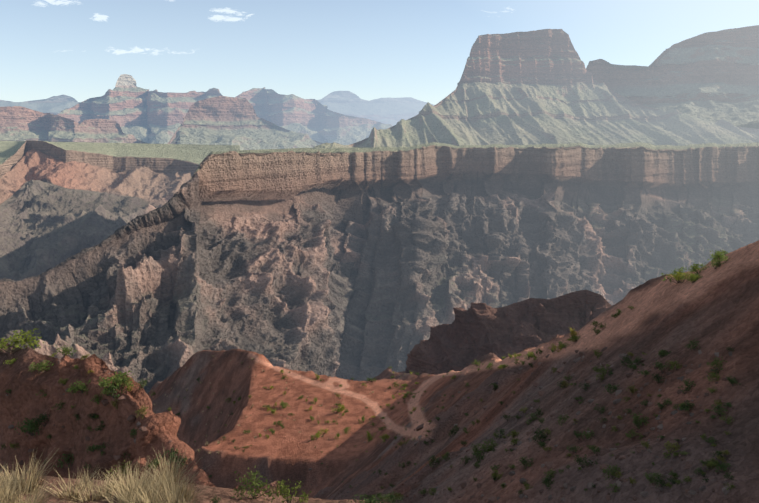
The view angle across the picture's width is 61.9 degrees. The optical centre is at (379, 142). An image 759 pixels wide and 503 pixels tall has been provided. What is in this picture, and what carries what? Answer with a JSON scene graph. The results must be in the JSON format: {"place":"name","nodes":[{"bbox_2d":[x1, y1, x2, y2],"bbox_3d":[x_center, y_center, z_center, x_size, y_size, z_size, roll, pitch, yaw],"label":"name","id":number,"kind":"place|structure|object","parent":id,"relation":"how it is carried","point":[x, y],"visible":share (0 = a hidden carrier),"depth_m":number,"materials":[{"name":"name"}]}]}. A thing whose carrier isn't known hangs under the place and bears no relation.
{"place":"outdoors","nodes":[
{"label":"outdoors","id":0,"kind":"place"},
{"bbox_2d":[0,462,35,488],"bbox_3d":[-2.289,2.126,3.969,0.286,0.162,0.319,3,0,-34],"label":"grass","id":1,"kind":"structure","parent":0,"point":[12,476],"depth_m":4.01,"materials":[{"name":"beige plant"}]},
{"bbox_2d":[0,465,45,502],"bbox_3d":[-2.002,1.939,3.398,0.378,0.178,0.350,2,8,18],"label":"grass","id":2,"kind":"structure","parent":0,"point":[7,500],"depth_m":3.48,"materials":[{"name":"beige plant"}]},
{"bbox_2d":[25,468,107,500],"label":"grass","id":3,"kind":"structure","parent":0,"point":[68,493],"depth_m":3.94,"materials":[{"name":"beige plant"}]},
{"bbox_2d":[0,106,149,143],"bbox_3d":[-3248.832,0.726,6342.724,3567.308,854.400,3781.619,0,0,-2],"label":"mesa","id":4,"kind":"structure","parent":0,"point":[18,123],"depth_m":7672.53,"materials":[{"name":"brown stone"}]},
{"bbox_2d":[57,474,113,502],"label":"grass","id":5,"kind":"structure","parent":0,"point":[87,497],"depth_m":3.92,"materials":[{"name":"beige plant"}]},
{"bbox_2d":[73,463,107,487],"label":"grass","id":6,"kind":"structure","parent":0,"point":[85,481],"depth_m":4.28,"materials":[{"name":"beige plant"}]},
{"bbox_2d":[84,468,124,498],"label":"grass","id":7,"kind":"structure","parent":0,"point":[106,490],"depth_m":4.01,"materials":[{"name":"beige plant"}]},
{"bbox_2d":[90,463,142,491],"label":"grass","id":8,"kind":"structure","parent":0,"point":[120,476],"depth_m":4.30,"materials":[{"name":"beige plant"}]},
{"bbox_2d":[0,140,239,280],"bbox_3d":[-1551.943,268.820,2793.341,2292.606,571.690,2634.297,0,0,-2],"label":"canyon wall","id":9,"kind":"structure","parent":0,"point":[60,202],"depth_m":2711.52,"materials":[{"name":"stone"}]},
{"bbox_2d":[0,340,279,493],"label":"rocky hillside","id":10,"kind":"structure","parent":0,"point":[22,401],"depth_m":40.44,"materials":[{"name":"brown stone"}]},
{"bbox_2d":[0,328,43,352],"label":"shrub","id":11,"kind":"object","parent":10,"relation":"on","point":[16,341],"visible":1,"depth_m":49.26,"materials":[{"name":"green plant"}]},
{"bbox_2d":[13,417,41,435],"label":"shrub","id":12,"kind":"object","parent":10,"relation":"on","point":[31,427],"visible":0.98,"depth_m":41.77,"materials":[{"name":"green plant"}]},
{"bbox_2d":[30,412,50,426],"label":"shrub","id":13,"kind":"object","parent":10,"relation":"on","point":[39,419],"visible":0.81,"depth_m":42.08,"materials":[{"name":"green plant"}]},
{"bbox_2d":[29,360,52,373],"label":"shrub","id":14,"kind":"object","parent":10,"relation":"on","point":[42,363],"visible":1,"depth_m":45.44,"materials":[{"name":"green plant"}]},
{"bbox_2d":[53,454,73,468],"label":"shrub","id":15,"kind":"object","parent":10,"relation":"on","point":[61,462],"visible":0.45,"depth_m":39.92,"materials":[{"name":"green plant"}]},
{"bbox_2d":[57,345,76,356],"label":"shrub","id":16,"kind":"object","parent":10,"relation":"on","point":[65,349],"visible":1,"depth_m":44.72,"materials":[{"name":"green plant"}]},
{"bbox_2d":[68,381,89,393],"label":"shrub","id":17,"kind":"object","parent":10,"relation":"on","point":[81,388],"visible":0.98,"depth_m":40.91,"materials":[{"name":"green plant"}]},
{"bbox_2d":[90,394,101,404],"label":"shrub","id":18,"kind":"object","parent":10,"relation":"on","point":[97,399],"visible":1,"depth_m":39.84,"materials":[{"name":"green plant"}]},
{"bbox_2d":[92,443,109,451],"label":"shrub","id":19,"kind":"object","parent":10,"relation":"on","point":[98,447],"visible":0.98,"depth_m":38.11,"materials":[{"name":"green plant"}]},
{"bbox_2d":[102,375,127,397],"bbox_3d":[-16.523,15.274,39.342,1.581,1.474,1.552,0,0,7],"label":"shrub","id":20,"kind":"object","parent":10,"relation":"on","point":[113,388],"visible":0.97,"depth_m":39.37,"materials":[{"name":"green plant"}]},
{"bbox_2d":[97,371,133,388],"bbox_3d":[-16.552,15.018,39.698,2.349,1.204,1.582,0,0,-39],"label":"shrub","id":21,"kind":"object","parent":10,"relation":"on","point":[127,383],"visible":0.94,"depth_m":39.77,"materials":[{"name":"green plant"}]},
{"bbox_2d":[103,459,133,478],"bbox_3d":[-13.817,17.687,33.725,2.026,0.840,1.613,-11,9,-31],"label":"shrub","id":22,"kind":"object","parent":10,"relation":"on","point":[124,466],"visible":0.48,"depth_m":33.89,"materials":[{"name":"green plant"}]},
{"bbox_2d":[127,414,135,421],"bbox_3d":[-14.792,16.491,37.880,0.526,0.466,0.677,0,0,8],"label":"rock","id":23,"kind":"object","parent":10,"relation":"on","point":[131,418],"visible":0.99,"depth_m":37.67,"materials":[{"name":"brown stone"}]},
{"bbox_2d":[130,428,136,439],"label":"shrub","id":24,"kind":"object","parent":10,"relation":"on","point":[132,432],"visible":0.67,"depth_m":35.80,"materials":[{"name":"green plant"}]},
{"bbox_2d":[135,406,147,418],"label":"shrub","id":25,"kind":"object","parent":10,"relation":"on","point":[143,409],"visible":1,"depth_m":37.20,"materials":[{"name":"green plant"}]},
{"bbox_2d":[135,378,148,388],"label":"shrub","id":26,"kind":"object","parent":10,"relation":"on","point":[143,383],"visible":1,"depth_m":39.78,"materials":[{"name":"green plant"}]},
{"bbox_2d":[155,448,186,471],"bbox_3d":[-10.743,16.445,32.717,1.862,0.972,1.286,0,0,16],"label":"shrub","id":27,"kind":"object","parent":10,"relation":"on","point":[171,455],"visible":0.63,"depth_m":32.77,"materials":[{"name":"green plant"}]},
{"bbox_2d":[120,450,207,501],"bbox_3d":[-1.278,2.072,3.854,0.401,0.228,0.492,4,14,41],"label":"grass","id":28,"kind":"structure","parent":0,"point":[169,482],"depth_m":3.92,"materials":[{"name":"beige plant"}]},
{"bbox_2d":[135,472,203,502],"bbox_3d":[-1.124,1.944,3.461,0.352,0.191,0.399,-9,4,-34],"label":"grass","id":29,"kind":"structure","parent":0,"point":[168,500],"depth_m":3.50,"materials":[{"name":"beige plant"}]},
{"bbox_2d":[146,443,195,482],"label":"grass","id":30,"kind":"structure","parent":0,"point":[165,462],"depth_m":4.44,"materials":[{"name":"beige plant"}]},
{"bbox_2d":[0,472,380,502],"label":"terrain ledge","id":31,"kind":"object","parent":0,"point":[225,494],"visible":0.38,"depth_m":3.99,"materials":[{"name":"soil"}]},
{"bbox_2d":[0,449,57,494],"bbox_3d":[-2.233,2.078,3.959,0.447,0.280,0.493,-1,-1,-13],"label":"grass","id":32,"kind":"structure","parent":31,"relation":"on","point":[32,476],"depth_m":4.00,"materials":[{"name":"beige plant"}]},
{"bbox_2d":[2,481,61,502],"bbox_3d":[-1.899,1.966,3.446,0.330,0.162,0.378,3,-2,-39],"label":"grass","id":33,"kind":"structure","parent":31,"relation":"on","point":[40,495],"depth_m":3.52,"materials":[{"name":"beige plant"}]},
{"bbox_2d":[91,463,159,502],"bbox_3d":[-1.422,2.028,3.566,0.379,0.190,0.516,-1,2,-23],"label":"grass","id":34,"kind":"structure","parent":31,"relation":"on","point":[132,493],"depth_m":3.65,"materials":[{"name":"beige plant"}]},
{"bbox_2d":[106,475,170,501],"bbox_3d":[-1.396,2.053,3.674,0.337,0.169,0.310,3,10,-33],"label":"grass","id":35,"kind":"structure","parent":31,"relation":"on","point":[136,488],"depth_m":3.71,"materials":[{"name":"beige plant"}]},
{"bbox_2d":[102,456,176,502],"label":"grass","id":36,"kind":"structure","parent":31,"relation":"on","point":[138,480],"depth_m":3.81,"materials":[{"name":"beige plant"}]},
{"bbox_2d":[115,473,179,502],"bbox_3d":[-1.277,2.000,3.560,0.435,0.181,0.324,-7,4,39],"label":"grass","id":37,"kind":"structure","parent":31,"relation":"on","point":[153,499],"depth_m":3.61,"materials":[{"name":"beige plant"}]},
{"bbox_2d":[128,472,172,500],"bbox_3d":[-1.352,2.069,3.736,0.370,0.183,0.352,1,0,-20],"label":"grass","id":38,"kind":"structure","parent":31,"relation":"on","point":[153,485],"depth_m":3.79,"materials":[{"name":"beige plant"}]},
{"bbox_2d":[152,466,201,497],"bbox_3d":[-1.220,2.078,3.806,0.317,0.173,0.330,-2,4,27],"label":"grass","id":39,"kind":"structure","parent":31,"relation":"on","point":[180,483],"depth_m":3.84,"materials":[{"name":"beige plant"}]},
{"bbox_2d":[169,475,208,501],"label":"grass","id":40,"kind":"structure","parent":31,"relation":"on","point":[186,486],"depth_m":3.84,"materials":[{"name":"beige plant"}]},
{"bbox_2d":[231,465,278,501],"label":"shrub","id":41,"kind":"object","parent":31,"relation":"on","point":[256,491],"visible":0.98,"depth_m":3.91,"materials":[{"name":"green plant"}]},
{"bbox_2d":[272,479,310,502],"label":"shrub","id":42,"kind":"object","parent":31,"relation":"on","point":[285,491],"visible":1,"depth_m":3.80,"materials":[{"name":"green plant"}]},
{"bbox_2d":[348,494,376,502],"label":"shrub","id":43,"kind":"object","parent":31,"relation":"on","point":[369,500],"visible":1,"depth_m":3.69,"materials":[{"name":"green plant"}]},
{"bbox_2d":[377,493,394,502],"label":"shrub","id":44,"kind":"object","parent":31,"relation":"on","point":[380,497],"visible":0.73,"depth_m":3.96,"materials":[{"name":"green plant"}]},
{"bbox_2d":[385,491,403,502],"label":"shrub","id":45,"kind":"object","parent":31,"relation":"on","point":[392,498],"visible":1,"depth_m":3.88,"materials":[{"name":"green plant"}]},
{"bbox_2d":[172,486,216,502],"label":"grass","id":46,"kind":"structure","parent":0,"point":[194,501],"depth_m":3.63,"materials":[{"name":"beige plant"}]},
{"bbox_2d":[0,91,433,125],"bbox_3d":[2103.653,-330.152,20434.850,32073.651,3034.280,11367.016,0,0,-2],"label":"mountain","id":47,"kind":"structure","parent":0,"point":[392,111],"depth_m":22213.62,"materials":[{"name":"stone"}]},
{"bbox_2d":[58,74,391,144],"bbox_3d":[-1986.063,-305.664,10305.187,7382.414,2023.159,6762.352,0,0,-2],"label":"mountains","id":48,"kind":"structure","parent":0,"point":[127,105],"depth_m":12087.15,"materials":[{"name":"brown stone"}]},
{"bbox_2d":[167,96,322,149],"bbox_3d":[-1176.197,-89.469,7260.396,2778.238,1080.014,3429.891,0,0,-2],"label":"butte","id":49,"kind":"object","parent":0,"point":[221,120],"visible":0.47,"depth_m":8467.12,"materials":[{"name":"brown stone"}]},
{"bbox_2d":[0,142,758,393],"bbox_3d":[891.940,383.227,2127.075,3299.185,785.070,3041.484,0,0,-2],"label":"gorge wall","id":50,"kind":"structure","parent":0,"point":[359,263],"depth_m":1579.71,"materials":[{"name":"brown stone"}]},
{"bbox_2d":[0,0,758,104],"label":"sky","id":51,"kind":"structure","parent":0,"point":[420,50],"materials":[{"name":"blue"}]},
{"bbox_2d":[148,240,758,502],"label":"terrain","id":52,"kind":"structure","parent":0,"point":[712,309],"depth_m":35.66,"materials":[{"name":"soil"}]},
{"bbox_2d":[366,431,375,441],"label":"shrub","id":53,"kind":"object","parent":52,"relation":"on","point":[369,436],"visible":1,"depth_m":154.40,"materials":[{"name":"green plant"}]},
{"bbox_2d":[426,455,441,467],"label":"shrub","id":54,"kind":"object","parent":52,"relation":"on","point":[433,460],"visible":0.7,"depth_m":38.93,"materials":[{"name":"green plant"}]},
{"bbox_2d":[471,443,484,457],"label":"shrub","id":55,"kind":"object","parent":52,"relation":"on","point":[476,449],"visible":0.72,"depth_m":30.93,"materials":[{"name":"green plant"}]},
{"bbox_2d":[469,451,486,463],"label":"shrub","id":56,"kind":"object","parent":52,"relation":"on","point":[479,457],"visible":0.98,"depth_m":29.57,"materials":[{"name":"green plant"}]},
{"bbox_2d":[479,437,496,451],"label":"shrub","id":57,"kind":"object","parent":52,"relation":"on","point":[489,447],"visible":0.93,"depth_m":30.55,"materials":[{"name":"green plant"}]},
{"bbox_2d":[492,469,503,479],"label":"shrub","id":58,"kind":"object","parent":52,"relation":"on","point":[496,474],"visible":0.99,"depth_m":25.45,"materials":[{"name":"green plant"}]},
{"bbox_2d":[494,427,504,437],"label":"shrub","id":59,"kind":"object","parent":52,"relation":"on","point":[502,430],"visible":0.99,"depth_m":32.40,"materials":[{"name":"green plant"}]},
{"bbox_2d":[507,429,518,436],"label":"shrub","id":60,"kind":"object","parent":52,"relation":"on","point":[514,432],"visible":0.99,"depth_m":29.79,"materials":[{"name":"green plant"}]},
{"bbox_2d":[518,456,532,468],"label":"shrub","id":61,"kind":"object","parent":52,"relation":"on","point":[525,461],"visible":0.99,"depth_m":24.59,"materials":[{"name":"green plant"}]},
{"bbox_2d":[527,413,537,421],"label":"shrub","id":62,"kind":"object","parent":52,"relation":"on","point":[532,416],"visible":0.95,"depth_m":30.56,"materials":[{"name":"green plant"}]},
{"bbox_2d":[531,425,551,442],"bbox_3d":[6.670,12.160,26.221,0.855,0.714,0.913,0,0,7],"label":"shrub","id":63,"kind":"object","parent":52,"relation":"on","point":[534,437],"visible":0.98,"depth_m":26.23,"materials":[{"name":"green plant"}]},
{"bbox_2d":[540,474,554,489],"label":"shrub","id":64,"kind":"object","parent":52,"relation":"on","point":[546,481],"visible":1,"depth_m":20.49,"materials":[{"name":"green plant"}]},
{"bbox_2d":[543,468,556,477],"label":"shrub","id":65,"kind":"object","parent":52,"relation":"on","point":[551,472],"visible":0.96,"depth_m":20.90,"materials":[{"name":"green plant"}]},
{"bbox_2d":[549,343,562,351],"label":"shrub","id":66,"kind":"object","parent":52,"relation":"on","point":[554,347],"visible":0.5,"depth_m":48.19,"materials":[{"name":"green plant"}]},
{"bbox_2d":[556,414,568,425],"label":"shrub","id":67,"kind":"object","parent":52,"relation":"on","point":[560,417],"visible":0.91,"depth_m":26.51,"materials":[{"name":"green plant"}]},
{"bbox_2d":[564,445,581,452],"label":"shrub","id":68,"kind":"object","parent":52,"relation":"on","point":[575,449],"visible":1,"depth_m":22.58,"materials":[{"name":"green plant"}]},
{"bbox_2d":[573,454,597,467],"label":"shrub","id":69,"kind":"object","parent":52,"relation":"on","point":[579,460],"visible":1,"depth_m":19.99,"materials":[{"name":"green plant"}]},
{"bbox_2d":[581,427,593,438],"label":"shrub","id":70,"kind":"object","parent":52,"relation":"on","point":[587,435],"visible":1,"depth_m":22.95,"materials":[{"name":"green plant"}]},
{"bbox_2d":[594,404,607,412],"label":"shrub","id":71,"kind":"object","parent":52,"relation":"on","point":[602,410],"visible":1,"depth_m":24.45,"materials":[{"name":"green plant"}]},
{"bbox_2d":[592,365,610,374],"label":"shrub","id":72,"kind":"object","parent":52,"relation":"on","point":[600,369],"visible":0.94,"depth_m":28.52,"materials":[{"name":"green plant"}]},
{"bbox_2d":[604,383,618,392],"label":"shrub","id":73,"kind":"object","parent":52,"relation":"on","point":[610,386],"visible":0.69,"depth_m":25.80,"materials":[{"name":"green plant"}]},
{"bbox_2d":[606,483,619,492],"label":"shrub","id":74,"kind":"object","parent":52,"relation":"on","point":[614,490],"visible":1,"depth_m":17.57,"materials":[{"name":"green plant"}]},
{"bbox_2d":[603,464,622,479],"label":"shrub","id":75,"kind":"object","parent":52,"relation":"on","point":[612,473],"visible":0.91,"depth_m":18.31,"materials":[{"name":"green plant"}]},
{"bbox_2d":[620,353,632,365],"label":"shrub","id":76,"kind":"object","parent":52,"relation":"on","point":[629,360],"visible":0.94,"depth_m":27.58,"materials":[{"name":"green plant"}]},
{"bbox_2d":[625,429,636,437],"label":"shrub","id":77,"kind":"object","parent":52,"relation":"on","point":[628,434],"visible":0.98,"depth_m":20.19,"materials":[{"name":"green plant"}]},
{"bbox_2d":[630,409,648,428],"bbox_3d":[8.575,9.079,20.731,0.678,0.614,0.730,0,0,24],"label":"shrub","id":78,"kind":"object","parent":52,"relation":"on","point":[638,422],"visible":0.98,"depth_m":20.70,"materials":[{"name":"green plant"}]},
{"bbox_2d":[641,440,651,449],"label":"shrub","id":79,"kind":"object","parent":52,"relation":"on","point":[645,444],"visible":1,"depth_m":18.59,"materials":[{"name":"green plant"}]},
{"bbox_2d":[643,471,655,481],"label":"shrub","id":80,"kind":"object","parent":52,"relation":"on","point":[648,476],"visible":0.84,"depth_m":16.84,"materials":[{"name":"green plant"}]},
{"bbox_2d":[651,374,665,383],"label":"shrub","id":81,"kind":"object","parent":52,"relation":"on","point":[658,378],"visible":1,"depth_m":23.15,"materials":[{"name":"green plant"}]},
{"bbox_2d":[654,477,668,487],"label":"shrub","id":82,"kind":"object","parent":52,"relation":"on","point":[662,484],"visible":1,"depth_m":16.30,"materials":[{"name":"green plant"}]},
{"bbox_2d":[653,360,672,373],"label":"shrub","id":83,"kind":"object","parent":52,"relation":"on","point":[659,365],"visible":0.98,"depth_m":23.97,"materials":[{"name":"green plant"}]},
{"bbox_2d":[661,267,685,282],"bbox_3d":[17.672,7.889,37.623,1.594,1.052,0.983,0,0,-8],"label":"shrub","id":84,"kind":"object","parent":52,"relation":"on","point":[672,273],"visible":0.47,"depth_m":37.55,"materials":[{"name":"green plant"}]},
{"bbox_2d":[664,441,683,453],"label":"shrub","id":85,"kind":"object","parent":52,"relation":"on","point":[671,446],"visible":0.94,"depth_m":17.55,"materials":[{"name":"green plant"}]},
{"bbox_2d":[671,358,681,369],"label":"shrub","id":86,"kind":"object","parent":52,"relation":"on","point":[674,363],"visible":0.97,"depth_m":23.39,"materials":[{"name":"green plant"}]},
{"bbox_2d":[667,270,690,282],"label":"shrub","id":87,"kind":"object","parent":52,"relation":"on","point":[678,275],"visible":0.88,"depth_m":36.53,"materials":[{"name":"green plant"}]},
{"bbox_2d":[678,384,690,393],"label":"shrub","id":88,"kind":"object","parent":52,"relation":"on","point":[685,389],"visible":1,"depth_m":20.71,"materials":[{"name":"green plant"}]},
{"bbox_2d":[677,400,693,411],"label":"shrub","id":89,"kind":"object","parent":52,"relation":"on","point":[686,408],"visible":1,"depth_m":19.47,"materials":[{"name":"green plant"}]},
{"bbox_2d":[682,379,695,387],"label":"shrub","id":90,"kind":"object","parent":52,"relation":"on","point":[686,382],"visible":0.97,"depth_m":20.91,"materials":[{"name":"green plant"}]},
{"bbox_2d":[686,338,698,350],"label":"shrub","id":91,"kind":"object","parent":52,"relation":"on","point":[692,347],"visible":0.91,"depth_m":23.89,"materials":[{"name":"green plant"}]},
{"bbox_2d":[682,262,708,273],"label":"shrub","id":92,"kind":"object","parent":52,"relation":"on","point":[697,267],"visible":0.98,"depth_m":35.73,"materials":[{"name":"green plant"}]},
{"bbox_2d":[704,435,718,446],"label":"shrub","id":93,"kind":"object","parent":52,"relation":"on","point":[712,441],"visible":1,"depth_m":16.64,"materials":[{"name":"green plant"}]},
{"bbox_2d":[704,372,719,381],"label":"shrub","id":94,"kind":"object","parent":52,"relation":"on","point":[712,376],"visible":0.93,"depth_m":20.11,"materials":[{"name":"green plant"}]},
{"bbox_2d":[708,457,718,466],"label":"shrub","id":95,"kind":"object","parent":52,"relation":"on","point":[713,462],"visible":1,"depth_m":15.70,"materials":[{"name":"green plant"}]},
{"bbox_2d":[710,260,722,268],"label":"shrub","id":96,"kind":"object","parent":52,"relation":"on","point":[714,264],"visible":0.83,"depth_m":33.29,"materials":[{"name":"green plant"}]},
{"bbox_2d":[706,356,726,369],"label":"shrub","id":97,"kind":"object","parent":52,"relation":"on","point":[716,362],"visible":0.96,"depth_m":20.85,"materials":[{"name":"green plant"}]},
{"bbox_2d":[708,250,729,266],"bbox_3d":[17.748,6.012,32.840,1.125,1.038,1.240,0,0,16],"label":"shrub","id":98,"kind":"object","parent":52,"relation":"on","point":[719,255],"visible":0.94,"depth_m":32.88,"materials":[{"name":"green plant"}]},
{"bbox_2d":[711,404,727,415],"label":"shrub","id":99,"kind":"object","parent":52,"relation":"on","point":[719,410],"visible":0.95,"depth_m":18.06,"materials":[{"name":"green plant"}]},
{"bbox_2d":[715,462,732,472],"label":"shrub","id":100,"kind":"object","parent":52,"relation":"on","point":[724,466],"visible":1,"depth_m":15.34,"materials":[{"name":"green plant"}]},
{"bbox_2d":[722,486,729,494],"bbox_3d":[8.026,8.032,14.523,0.283,0.215,0.241,0,0,22],"label":"rock","id":101,"kind":"object","parent":52,"relation":"on","point":[725,491],"visible":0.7,"depth_m":14.49,"materials":[{"name":"grey stone"}]},
{"bbox_2d":[719,412,733,423],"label":"shrub","id":102,"kind":"object","parent":52,"relation":"on","point":[729,421],"visible":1,"depth_m":17.32,"materials":[{"name":"green plant"}]},
{"bbox_2d":[398,290,611,375],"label":"rock outcrop","id":103,"kind":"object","parent":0,"point":[472,333],"depth_m":302.61,"materials":[{"name":"brown stone"}]},
{"bbox_2d":[311,29,758,148],"bbox_3d":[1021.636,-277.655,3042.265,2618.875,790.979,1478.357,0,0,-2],"label":"butte","id":104,"kind":"object","parent":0,"point":[542,86],"visible":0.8,"depth_m":3393.60,"materials":[{"name":"grey stone"}]},
{"bbox_2d":[586,25,758,128],"bbox_3d":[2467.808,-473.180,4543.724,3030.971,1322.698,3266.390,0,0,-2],"label":"mesa","id":105,"kind":"structure","parent":0,"point":[712,76],"depth_m":5721.72,"materials":[{"name":"grey stone"}]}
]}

